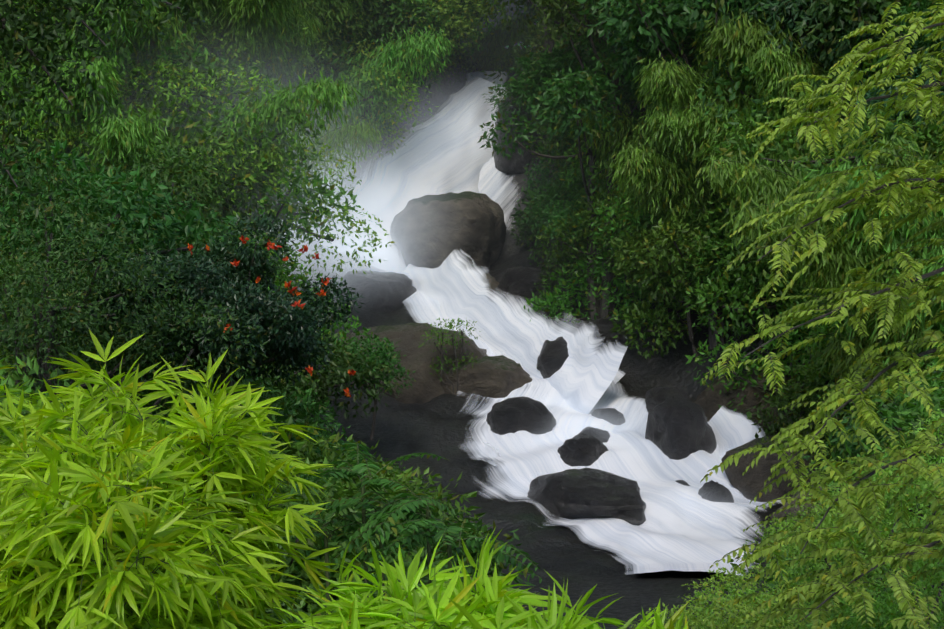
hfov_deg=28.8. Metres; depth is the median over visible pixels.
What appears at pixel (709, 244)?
tree
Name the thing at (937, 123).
bamboo clump
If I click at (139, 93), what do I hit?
shrub
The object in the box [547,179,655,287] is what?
shrub
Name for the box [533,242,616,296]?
shrub
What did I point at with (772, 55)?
bamboo clump
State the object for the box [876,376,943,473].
shrub
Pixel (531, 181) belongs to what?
shrub
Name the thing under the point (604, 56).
shrub
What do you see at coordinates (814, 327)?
shrub
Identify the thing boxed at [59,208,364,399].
flowering shrub
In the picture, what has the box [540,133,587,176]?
shrub
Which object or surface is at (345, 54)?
shrub
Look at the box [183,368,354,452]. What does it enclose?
shrub
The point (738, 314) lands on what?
broadleaf tree
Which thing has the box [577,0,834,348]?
dark broadleaf tree
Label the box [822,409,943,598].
small shrub leaf
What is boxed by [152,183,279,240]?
shrub
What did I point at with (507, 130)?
broadleaf tree
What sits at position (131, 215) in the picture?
shrub
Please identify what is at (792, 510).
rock
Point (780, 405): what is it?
shrub
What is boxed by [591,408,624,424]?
rock
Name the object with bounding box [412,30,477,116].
shrub
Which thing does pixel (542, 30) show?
shrub
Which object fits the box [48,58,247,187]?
small shrub leaf
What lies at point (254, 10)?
bamboo clump
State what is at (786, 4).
broadleaf tree
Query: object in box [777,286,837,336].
shrub
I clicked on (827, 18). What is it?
dark broadleaf tree
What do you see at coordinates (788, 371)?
shrub
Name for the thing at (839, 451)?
shrub
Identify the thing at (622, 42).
broadleaf tree
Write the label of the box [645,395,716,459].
tall rock
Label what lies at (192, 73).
shrub
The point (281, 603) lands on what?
shrub
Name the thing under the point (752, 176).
bamboo clump
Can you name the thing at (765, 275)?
shrub
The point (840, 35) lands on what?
dark broadleaf tree
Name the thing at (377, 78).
shrub
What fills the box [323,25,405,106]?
shrub
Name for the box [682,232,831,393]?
shrub
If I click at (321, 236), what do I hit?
small shrub leaf
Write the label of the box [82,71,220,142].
shrub
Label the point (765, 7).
dark broadleaf tree
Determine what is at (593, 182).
shrub
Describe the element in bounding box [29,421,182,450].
shrub
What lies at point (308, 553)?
shrub
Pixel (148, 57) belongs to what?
small shrub leaf
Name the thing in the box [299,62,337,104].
small shrub leaf
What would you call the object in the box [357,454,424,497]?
shrub
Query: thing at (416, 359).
boulder
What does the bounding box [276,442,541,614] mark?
tree fern
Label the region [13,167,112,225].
shrub
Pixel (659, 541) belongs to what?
water stream
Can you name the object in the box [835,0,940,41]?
bamboo clump
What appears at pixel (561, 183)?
shrub
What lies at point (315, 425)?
shrub
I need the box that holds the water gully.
[612,369,624,384]
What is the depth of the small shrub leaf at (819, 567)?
17.52 m
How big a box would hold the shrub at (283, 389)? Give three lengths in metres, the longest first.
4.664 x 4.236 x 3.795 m
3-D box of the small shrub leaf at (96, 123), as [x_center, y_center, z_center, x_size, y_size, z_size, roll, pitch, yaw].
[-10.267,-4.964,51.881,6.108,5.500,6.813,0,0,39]
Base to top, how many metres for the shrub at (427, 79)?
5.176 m
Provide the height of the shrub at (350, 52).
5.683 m
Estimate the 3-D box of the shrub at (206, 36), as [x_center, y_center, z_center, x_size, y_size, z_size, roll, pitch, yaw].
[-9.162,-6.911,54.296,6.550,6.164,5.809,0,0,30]
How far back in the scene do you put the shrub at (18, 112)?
48.29 m
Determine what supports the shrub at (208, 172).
on the terrain ground
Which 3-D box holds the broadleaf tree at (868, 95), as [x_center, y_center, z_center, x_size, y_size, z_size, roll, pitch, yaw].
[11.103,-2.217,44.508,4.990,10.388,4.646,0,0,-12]
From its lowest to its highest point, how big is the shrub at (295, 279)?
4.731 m
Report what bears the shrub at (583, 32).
on the terrain ground
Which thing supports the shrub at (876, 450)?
on the terrain ground
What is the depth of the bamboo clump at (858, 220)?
39.06 m
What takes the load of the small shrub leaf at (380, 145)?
on the terrain ground
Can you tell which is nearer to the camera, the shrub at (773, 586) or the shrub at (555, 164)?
the shrub at (773, 586)
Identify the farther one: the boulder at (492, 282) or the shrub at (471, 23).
the shrub at (471, 23)
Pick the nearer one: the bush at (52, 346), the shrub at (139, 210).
the bush at (52, 346)
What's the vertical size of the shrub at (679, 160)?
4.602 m
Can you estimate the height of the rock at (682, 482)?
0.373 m
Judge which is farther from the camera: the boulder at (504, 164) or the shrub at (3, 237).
the boulder at (504, 164)
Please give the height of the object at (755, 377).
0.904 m
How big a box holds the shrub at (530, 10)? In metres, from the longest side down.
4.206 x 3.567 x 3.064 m
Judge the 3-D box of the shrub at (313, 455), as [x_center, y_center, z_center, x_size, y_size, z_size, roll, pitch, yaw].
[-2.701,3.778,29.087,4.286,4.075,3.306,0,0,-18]
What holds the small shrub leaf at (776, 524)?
on the terrain ground
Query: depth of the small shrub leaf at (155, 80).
50.37 m
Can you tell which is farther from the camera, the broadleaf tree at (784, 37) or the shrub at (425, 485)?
the broadleaf tree at (784, 37)
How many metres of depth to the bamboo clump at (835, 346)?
40.96 m
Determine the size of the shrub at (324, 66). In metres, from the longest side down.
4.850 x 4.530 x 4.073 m
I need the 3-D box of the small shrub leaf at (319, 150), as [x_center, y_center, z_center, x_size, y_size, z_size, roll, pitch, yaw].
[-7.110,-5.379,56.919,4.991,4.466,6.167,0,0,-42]
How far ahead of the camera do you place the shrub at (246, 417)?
27.68 m
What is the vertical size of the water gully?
3.668 m
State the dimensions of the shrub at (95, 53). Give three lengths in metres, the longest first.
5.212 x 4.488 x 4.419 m
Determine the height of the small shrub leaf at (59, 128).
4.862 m
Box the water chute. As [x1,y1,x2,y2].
[708,406,764,457]
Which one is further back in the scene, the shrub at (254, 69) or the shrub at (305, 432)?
the shrub at (254, 69)
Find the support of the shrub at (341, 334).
on the terrain ground
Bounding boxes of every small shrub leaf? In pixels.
[0,0,135,130]
[0,90,100,200]
[0,114,112,203]
[2,43,131,115]
[2,121,113,183]
[6,95,129,163]
[20,58,91,155]
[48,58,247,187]
[55,59,195,186]
[64,105,128,194]
[97,48,279,118]
[101,32,193,140]
[109,51,190,91]
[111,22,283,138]
[121,93,394,280]
[176,3,327,91]
[286,95,408,170]
[286,107,348,184]
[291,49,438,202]
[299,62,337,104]
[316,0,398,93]
[318,37,448,86]
[324,35,421,128]
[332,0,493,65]
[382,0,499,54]
[629,562,790,628]
[666,591,811,628]
[682,535,938,628]
[731,575,943,628]
[743,484,842,569]
[744,470,943,628]
[777,456,932,581]
[784,541,943,628]
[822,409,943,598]
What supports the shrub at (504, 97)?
on the terrain ground
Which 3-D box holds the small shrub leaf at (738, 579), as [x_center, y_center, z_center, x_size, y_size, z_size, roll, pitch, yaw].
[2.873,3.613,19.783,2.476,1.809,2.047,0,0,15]
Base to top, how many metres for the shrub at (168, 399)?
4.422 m
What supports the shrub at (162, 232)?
on the terrain ground
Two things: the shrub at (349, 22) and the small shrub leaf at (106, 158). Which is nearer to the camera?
the small shrub leaf at (106, 158)
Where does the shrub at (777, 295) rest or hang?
on the terrain ground
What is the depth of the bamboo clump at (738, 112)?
46.77 m
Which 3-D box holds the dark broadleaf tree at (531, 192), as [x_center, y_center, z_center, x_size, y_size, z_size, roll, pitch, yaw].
[4.112,-1.030,58.359,6.890,9.436,5.772,0,0,-38]
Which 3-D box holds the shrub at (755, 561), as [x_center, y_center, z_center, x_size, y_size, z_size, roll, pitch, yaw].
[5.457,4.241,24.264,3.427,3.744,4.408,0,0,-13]
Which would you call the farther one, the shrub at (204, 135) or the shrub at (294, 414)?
the shrub at (204, 135)
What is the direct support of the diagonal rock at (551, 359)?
on the terrain ground
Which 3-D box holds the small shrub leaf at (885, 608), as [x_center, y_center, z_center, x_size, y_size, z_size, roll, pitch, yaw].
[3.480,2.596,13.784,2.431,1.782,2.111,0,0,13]
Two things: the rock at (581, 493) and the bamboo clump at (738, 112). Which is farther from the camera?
the bamboo clump at (738, 112)
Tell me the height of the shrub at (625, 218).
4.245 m
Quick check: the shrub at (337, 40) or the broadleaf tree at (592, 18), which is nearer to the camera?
the broadleaf tree at (592, 18)
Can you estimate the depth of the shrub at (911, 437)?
27.38 m
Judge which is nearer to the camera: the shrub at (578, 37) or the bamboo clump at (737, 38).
the bamboo clump at (737, 38)
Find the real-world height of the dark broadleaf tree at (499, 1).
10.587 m
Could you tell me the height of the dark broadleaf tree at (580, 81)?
8.536 m
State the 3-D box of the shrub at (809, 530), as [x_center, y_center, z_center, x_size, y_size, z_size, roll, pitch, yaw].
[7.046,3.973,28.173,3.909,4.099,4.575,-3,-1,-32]
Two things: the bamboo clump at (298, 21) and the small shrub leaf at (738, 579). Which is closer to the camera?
the small shrub leaf at (738, 579)
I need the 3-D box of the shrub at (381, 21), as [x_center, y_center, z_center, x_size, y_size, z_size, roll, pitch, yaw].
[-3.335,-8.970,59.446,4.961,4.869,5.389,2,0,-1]
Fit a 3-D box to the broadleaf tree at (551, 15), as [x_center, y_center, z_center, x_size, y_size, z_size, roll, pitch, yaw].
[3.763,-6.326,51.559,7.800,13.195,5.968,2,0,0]
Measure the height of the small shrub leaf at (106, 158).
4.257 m
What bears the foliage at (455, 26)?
on the terrain ground
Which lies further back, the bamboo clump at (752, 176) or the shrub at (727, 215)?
the shrub at (727, 215)
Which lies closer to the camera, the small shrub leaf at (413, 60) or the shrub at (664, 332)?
the shrub at (664, 332)
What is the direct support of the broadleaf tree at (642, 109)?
on the terrain ground
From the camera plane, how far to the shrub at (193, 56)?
50.74 m
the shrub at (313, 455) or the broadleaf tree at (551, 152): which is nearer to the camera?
the shrub at (313, 455)
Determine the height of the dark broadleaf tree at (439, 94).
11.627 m
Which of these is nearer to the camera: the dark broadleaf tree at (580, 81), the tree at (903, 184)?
the tree at (903, 184)
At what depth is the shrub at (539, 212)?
54.91 m
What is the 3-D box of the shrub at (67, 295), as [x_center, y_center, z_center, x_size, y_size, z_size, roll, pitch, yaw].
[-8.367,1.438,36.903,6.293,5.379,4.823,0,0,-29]
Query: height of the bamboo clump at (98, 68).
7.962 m
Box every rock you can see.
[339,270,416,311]
[486,396,555,434]
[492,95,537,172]
[496,266,563,307]
[525,468,645,525]
[536,337,568,378]
[558,433,608,466]
[572,316,638,350]
[579,427,609,442]
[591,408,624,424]
[645,386,689,411]
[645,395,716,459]
[676,480,689,485]
[694,377,779,430]
[698,480,733,502]
[721,427,828,507]
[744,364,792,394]
[770,483,839,529]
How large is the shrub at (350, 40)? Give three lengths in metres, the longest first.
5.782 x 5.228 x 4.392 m
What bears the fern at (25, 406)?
on the terrain ground
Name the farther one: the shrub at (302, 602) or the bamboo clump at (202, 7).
the bamboo clump at (202, 7)
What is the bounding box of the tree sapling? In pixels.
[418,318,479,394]
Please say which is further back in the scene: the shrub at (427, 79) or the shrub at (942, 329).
the shrub at (427, 79)
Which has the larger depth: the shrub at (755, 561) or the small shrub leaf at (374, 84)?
the small shrub leaf at (374, 84)
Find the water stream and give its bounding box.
[334,71,785,575]
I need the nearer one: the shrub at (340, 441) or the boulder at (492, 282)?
the shrub at (340, 441)
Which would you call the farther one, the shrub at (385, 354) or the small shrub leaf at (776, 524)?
the shrub at (385, 354)
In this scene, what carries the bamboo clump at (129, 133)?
on the terrain ground
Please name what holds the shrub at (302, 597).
on the terrain ground
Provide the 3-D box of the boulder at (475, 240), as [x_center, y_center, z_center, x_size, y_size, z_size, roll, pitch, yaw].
[-0.741,-2.379,57.107,3.642,3.031,3.458,0,0,1]
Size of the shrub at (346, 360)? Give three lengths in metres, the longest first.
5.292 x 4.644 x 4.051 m
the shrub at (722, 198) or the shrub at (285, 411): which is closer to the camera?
the shrub at (285, 411)
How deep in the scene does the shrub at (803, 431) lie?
42.97 m
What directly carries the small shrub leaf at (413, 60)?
on the terrain ground
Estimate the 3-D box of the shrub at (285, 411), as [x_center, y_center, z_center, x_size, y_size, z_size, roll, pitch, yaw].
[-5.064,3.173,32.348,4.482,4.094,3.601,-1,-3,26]
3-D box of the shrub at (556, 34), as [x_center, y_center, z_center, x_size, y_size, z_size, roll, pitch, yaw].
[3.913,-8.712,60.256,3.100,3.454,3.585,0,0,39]
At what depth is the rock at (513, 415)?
46.65 m
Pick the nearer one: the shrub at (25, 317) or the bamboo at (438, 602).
the bamboo at (438, 602)
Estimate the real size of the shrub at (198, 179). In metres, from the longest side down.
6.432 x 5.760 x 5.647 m
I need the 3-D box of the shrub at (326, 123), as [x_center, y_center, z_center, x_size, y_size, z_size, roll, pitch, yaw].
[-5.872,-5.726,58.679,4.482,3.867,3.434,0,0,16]
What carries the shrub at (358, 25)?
on the terrain ground
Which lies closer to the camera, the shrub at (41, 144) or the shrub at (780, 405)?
the shrub at (780, 405)
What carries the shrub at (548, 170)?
on the terrain ground
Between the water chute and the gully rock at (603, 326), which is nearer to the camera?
the water chute
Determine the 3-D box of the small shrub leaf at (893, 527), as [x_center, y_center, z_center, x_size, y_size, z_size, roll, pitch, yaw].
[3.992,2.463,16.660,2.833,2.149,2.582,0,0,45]
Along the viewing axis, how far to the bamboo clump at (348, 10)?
57.69 m
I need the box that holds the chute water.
[473,440,502,466]
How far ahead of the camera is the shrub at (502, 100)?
58.72 m
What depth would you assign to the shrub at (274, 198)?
50.84 m
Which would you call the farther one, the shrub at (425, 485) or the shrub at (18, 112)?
the shrub at (18, 112)
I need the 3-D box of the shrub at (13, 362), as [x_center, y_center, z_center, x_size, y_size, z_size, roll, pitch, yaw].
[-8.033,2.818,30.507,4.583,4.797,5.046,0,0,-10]
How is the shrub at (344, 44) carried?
on the terrain ground
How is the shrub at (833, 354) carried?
on the terrain ground
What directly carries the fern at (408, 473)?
on the terrain ground
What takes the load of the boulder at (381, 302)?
on the terrain ground
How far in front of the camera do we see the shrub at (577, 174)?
53.20 m
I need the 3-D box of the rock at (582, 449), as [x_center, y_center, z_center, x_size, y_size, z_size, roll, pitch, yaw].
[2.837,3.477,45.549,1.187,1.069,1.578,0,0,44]
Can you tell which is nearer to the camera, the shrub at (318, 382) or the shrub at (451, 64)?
the shrub at (318, 382)
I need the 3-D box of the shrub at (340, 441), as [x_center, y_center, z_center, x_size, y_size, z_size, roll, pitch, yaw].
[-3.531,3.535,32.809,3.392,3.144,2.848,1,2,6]
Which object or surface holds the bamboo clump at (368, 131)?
on the terrain ground
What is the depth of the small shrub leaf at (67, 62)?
49.54 m
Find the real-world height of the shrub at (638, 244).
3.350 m
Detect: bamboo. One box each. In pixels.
[0,330,340,628]
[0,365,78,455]
[257,527,688,628]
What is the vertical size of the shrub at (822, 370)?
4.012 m
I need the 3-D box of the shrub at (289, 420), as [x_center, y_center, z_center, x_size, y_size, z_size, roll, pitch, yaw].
[-4.810,2.946,30.465,4.914,5.021,5.848,0,0,-2]
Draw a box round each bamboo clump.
[0,0,158,221]
[32,0,72,21]
[54,1,226,68]
[79,67,363,214]
[107,0,321,87]
[159,95,383,235]
[163,0,370,92]
[166,0,223,25]
[269,24,457,233]
[318,0,385,30]
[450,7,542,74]
[568,49,739,315]
[631,37,943,265]
[646,73,877,159]
[689,0,920,106]
[693,0,940,209]
[694,132,943,369]
[779,142,943,375]
[820,252,943,408]
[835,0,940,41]
[907,94,943,158]
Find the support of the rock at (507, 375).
on the terrain ground
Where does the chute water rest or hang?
on the terrain ground
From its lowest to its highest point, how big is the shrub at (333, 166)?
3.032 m
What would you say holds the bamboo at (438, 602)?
on the terrain ground
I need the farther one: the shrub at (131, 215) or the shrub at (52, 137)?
the shrub at (52, 137)
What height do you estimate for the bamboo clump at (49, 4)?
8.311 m
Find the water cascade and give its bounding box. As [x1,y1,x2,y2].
[402,250,626,413]
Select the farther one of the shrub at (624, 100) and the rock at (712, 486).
the shrub at (624, 100)
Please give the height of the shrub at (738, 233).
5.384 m
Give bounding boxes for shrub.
[0,46,61,234]
[0,136,258,393]
[0,235,14,261]
[0,264,190,387]
[0,295,100,395]
[0,298,66,380]
[0,306,82,370]
[0,342,103,418]
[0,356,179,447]
[1,0,124,123]
[6,112,87,181]
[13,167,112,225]
[25,29,132,84]
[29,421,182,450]
[32,111,111,169]
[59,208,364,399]
[59,351,323,491]
[60,0,240,102]
[79,121,277,237]
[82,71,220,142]
[91,214,251,281]
[92,42,195,128]
[95,187,191,236]
[97,357,210,423]
[103,53,322,205]
[113,51,244,124]
[132,350,314,423]
[146,116,262,217]
[151,8,286,80]
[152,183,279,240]
[157,398,335,541]
[158,52,286,147]
[170,98,360,244]
[171,386,295,448]
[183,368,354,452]
[184,41,283,108]
[198,137,315,240]
[200,224,314,299]
[232,235,355,340]
[237,529,427,628]
[239,391,321,453]
[239,531,405,627]
[240,368,333,422]
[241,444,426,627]
[246,331,400,418]
[260,280,370,389]
[262,358,322,414]
[263,416,361,488]
[266,548,318,628]
[268,430,415,552]
[271,532,375,619]
[275,45,350,113]
[282,426,364,466]
[290,18,355,83]
[291,43,344,82]
[293,421,330,451]
[294,29,374,94]
[294,137,353,190]
[295,104,351,141]
[297,371,328,422]
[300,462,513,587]
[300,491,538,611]
[302,17,388,79]
[303,0,380,32]
[309,0,453,49]
[310,15,348,53]
[312,9,371,57]
[317,332,415,440]
[318,21,447,102]
[322,470,489,585]
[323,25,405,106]
[335,28,447,93]
[340,99,402,175]
[348,0,443,43]
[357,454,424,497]
[364,0,505,120]
[364,7,464,139]
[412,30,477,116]
[424,0,499,39]
[482,68,574,118]
[489,45,586,119]
[514,0,565,29]
[520,1,610,68]
[522,158,553,196]
[523,243,685,341]
[526,60,636,174]
[526,182,582,277]
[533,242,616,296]
[535,5,596,50]
[535,188,669,284]
[536,108,635,189]
[539,186,605,247]
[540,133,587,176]
[544,164,598,258]
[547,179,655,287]
[556,15,608,61]
[556,128,664,209]
[570,54,658,135]
[572,14,611,65]
[576,45,635,105]
[579,158,644,229]
[584,175,708,304]
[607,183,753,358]
[610,254,780,359]
[613,216,701,323]
[620,88,651,119]
[636,192,811,369]
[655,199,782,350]
[661,130,707,200]
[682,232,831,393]
[685,303,841,427]
[694,168,771,321]
[708,179,746,214]
[718,497,943,622]
[721,204,794,265]
[731,225,808,295]
[736,537,943,628]
[738,260,807,339]
[745,373,882,487]
[757,428,830,468]
[766,440,943,615]
[768,268,813,308]
[771,455,937,579]
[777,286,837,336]
[779,287,831,348]
[783,292,851,354]
[784,313,896,417]
[801,300,871,378]
[802,364,943,490]
[813,339,939,437]
[819,336,844,384]
[827,357,943,493]
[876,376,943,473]
[880,410,943,502]
[893,323,943,444]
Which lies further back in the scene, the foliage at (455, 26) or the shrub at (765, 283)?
the foliage at (455, 26)
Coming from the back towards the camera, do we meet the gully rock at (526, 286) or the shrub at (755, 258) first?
the gully rock at (526, 286)
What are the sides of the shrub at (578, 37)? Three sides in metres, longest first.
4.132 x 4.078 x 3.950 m
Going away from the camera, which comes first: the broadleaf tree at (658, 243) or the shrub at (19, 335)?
the shrub at (19, 335)
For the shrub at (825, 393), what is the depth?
41.62 m
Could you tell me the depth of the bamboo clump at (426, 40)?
56.88 m
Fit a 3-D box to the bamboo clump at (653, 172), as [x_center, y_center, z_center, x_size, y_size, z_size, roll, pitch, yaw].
[6.499,-3.337,50.730,7.788,7.033,7.295,0,0,-21]
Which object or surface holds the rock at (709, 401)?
on the terrain ground
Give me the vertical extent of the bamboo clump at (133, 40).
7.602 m
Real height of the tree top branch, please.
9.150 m
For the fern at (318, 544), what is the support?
on the terrain ground
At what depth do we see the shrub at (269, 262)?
47.68 m
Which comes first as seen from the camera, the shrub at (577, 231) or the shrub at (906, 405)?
the shrub at (906, 405)
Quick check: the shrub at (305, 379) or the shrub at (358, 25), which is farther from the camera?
the shrub at (358, 25)
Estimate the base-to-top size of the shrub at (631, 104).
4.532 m
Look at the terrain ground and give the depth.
46.53 m
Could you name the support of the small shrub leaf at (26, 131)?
on the terrain ground
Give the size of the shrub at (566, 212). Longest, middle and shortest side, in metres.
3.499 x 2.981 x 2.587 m
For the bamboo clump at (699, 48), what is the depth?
48.21 m
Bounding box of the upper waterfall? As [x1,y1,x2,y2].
[320,76,506,272]
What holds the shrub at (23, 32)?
on the terrain ground
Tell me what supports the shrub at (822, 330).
on the terrain ground
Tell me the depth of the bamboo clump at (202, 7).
52.55 m
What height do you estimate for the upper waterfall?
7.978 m
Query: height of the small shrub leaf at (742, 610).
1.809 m
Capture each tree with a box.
[428,31,450,102]
[446,0,589,128]
[476,0,701,317]
[477,31,695,318]
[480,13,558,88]
[501,114,632,155]
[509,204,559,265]
[511,170,579,246]
[535,105,619,181]
[546,0,693,146]
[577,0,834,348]
[585,1,646,122]
[599,0,742,103]
[681,284,793,336]
[692,15,859,108]
[700,0,943,628]
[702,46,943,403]
[707,0,872,332]
[715,0,877,112]
[732,0,922,95]
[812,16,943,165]
[824,4,943,81]
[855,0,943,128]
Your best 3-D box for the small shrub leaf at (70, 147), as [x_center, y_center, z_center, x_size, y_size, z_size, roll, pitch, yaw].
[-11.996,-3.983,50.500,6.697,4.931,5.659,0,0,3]
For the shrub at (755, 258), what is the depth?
46.67 m
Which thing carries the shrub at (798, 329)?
on the terrain ground
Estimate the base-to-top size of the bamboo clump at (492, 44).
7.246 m
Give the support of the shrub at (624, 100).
on the terrain ground
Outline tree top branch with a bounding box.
[0,0,222,228]
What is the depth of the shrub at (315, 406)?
44.64 m
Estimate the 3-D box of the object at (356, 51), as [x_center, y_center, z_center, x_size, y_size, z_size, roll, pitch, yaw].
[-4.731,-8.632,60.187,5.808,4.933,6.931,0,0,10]
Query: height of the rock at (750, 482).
1.971 m
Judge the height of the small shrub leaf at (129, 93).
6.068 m
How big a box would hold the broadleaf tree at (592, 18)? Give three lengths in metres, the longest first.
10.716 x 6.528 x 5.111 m
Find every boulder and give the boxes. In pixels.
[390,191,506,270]
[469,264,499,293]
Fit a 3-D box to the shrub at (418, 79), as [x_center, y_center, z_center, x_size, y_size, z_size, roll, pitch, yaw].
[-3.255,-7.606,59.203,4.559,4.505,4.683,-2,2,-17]
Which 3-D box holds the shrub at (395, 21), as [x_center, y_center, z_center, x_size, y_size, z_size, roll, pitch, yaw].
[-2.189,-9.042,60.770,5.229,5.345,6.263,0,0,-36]
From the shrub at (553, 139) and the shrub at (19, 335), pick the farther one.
the shrub at (553, 139)
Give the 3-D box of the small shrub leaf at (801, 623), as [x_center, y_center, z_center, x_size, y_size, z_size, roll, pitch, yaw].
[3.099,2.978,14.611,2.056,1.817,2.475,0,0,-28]
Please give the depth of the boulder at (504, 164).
59.15 m
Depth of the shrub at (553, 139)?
54.17 m
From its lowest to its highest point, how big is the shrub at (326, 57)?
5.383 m
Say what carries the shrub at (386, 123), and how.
on the terrain ground
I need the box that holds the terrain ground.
[0,0,882,628]
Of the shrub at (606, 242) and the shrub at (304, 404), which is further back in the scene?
the shrub at (606, 242)
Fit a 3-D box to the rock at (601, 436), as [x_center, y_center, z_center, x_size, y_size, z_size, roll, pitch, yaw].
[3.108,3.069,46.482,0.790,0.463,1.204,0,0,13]
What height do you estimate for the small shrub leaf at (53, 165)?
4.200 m
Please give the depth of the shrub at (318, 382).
42.87 m
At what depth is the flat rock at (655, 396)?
47.77 m
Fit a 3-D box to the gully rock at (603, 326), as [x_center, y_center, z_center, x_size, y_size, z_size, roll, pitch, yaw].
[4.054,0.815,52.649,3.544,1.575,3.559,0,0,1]
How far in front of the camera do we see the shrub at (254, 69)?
51.35 m
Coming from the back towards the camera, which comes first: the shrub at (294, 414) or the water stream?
the water stream
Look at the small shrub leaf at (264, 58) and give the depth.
52.91 m
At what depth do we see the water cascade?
51.56 m
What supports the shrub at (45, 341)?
on the terrain ground
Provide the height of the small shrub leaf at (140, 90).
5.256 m
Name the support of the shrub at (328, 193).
on the terrain ground
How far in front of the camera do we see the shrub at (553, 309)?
51.97 m
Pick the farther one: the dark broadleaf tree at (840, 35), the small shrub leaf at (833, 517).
the dark broadleaf tree at (840, 35)
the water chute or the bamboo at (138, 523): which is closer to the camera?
the bamboo at (138, 523)
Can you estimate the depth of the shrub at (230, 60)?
52.47 m

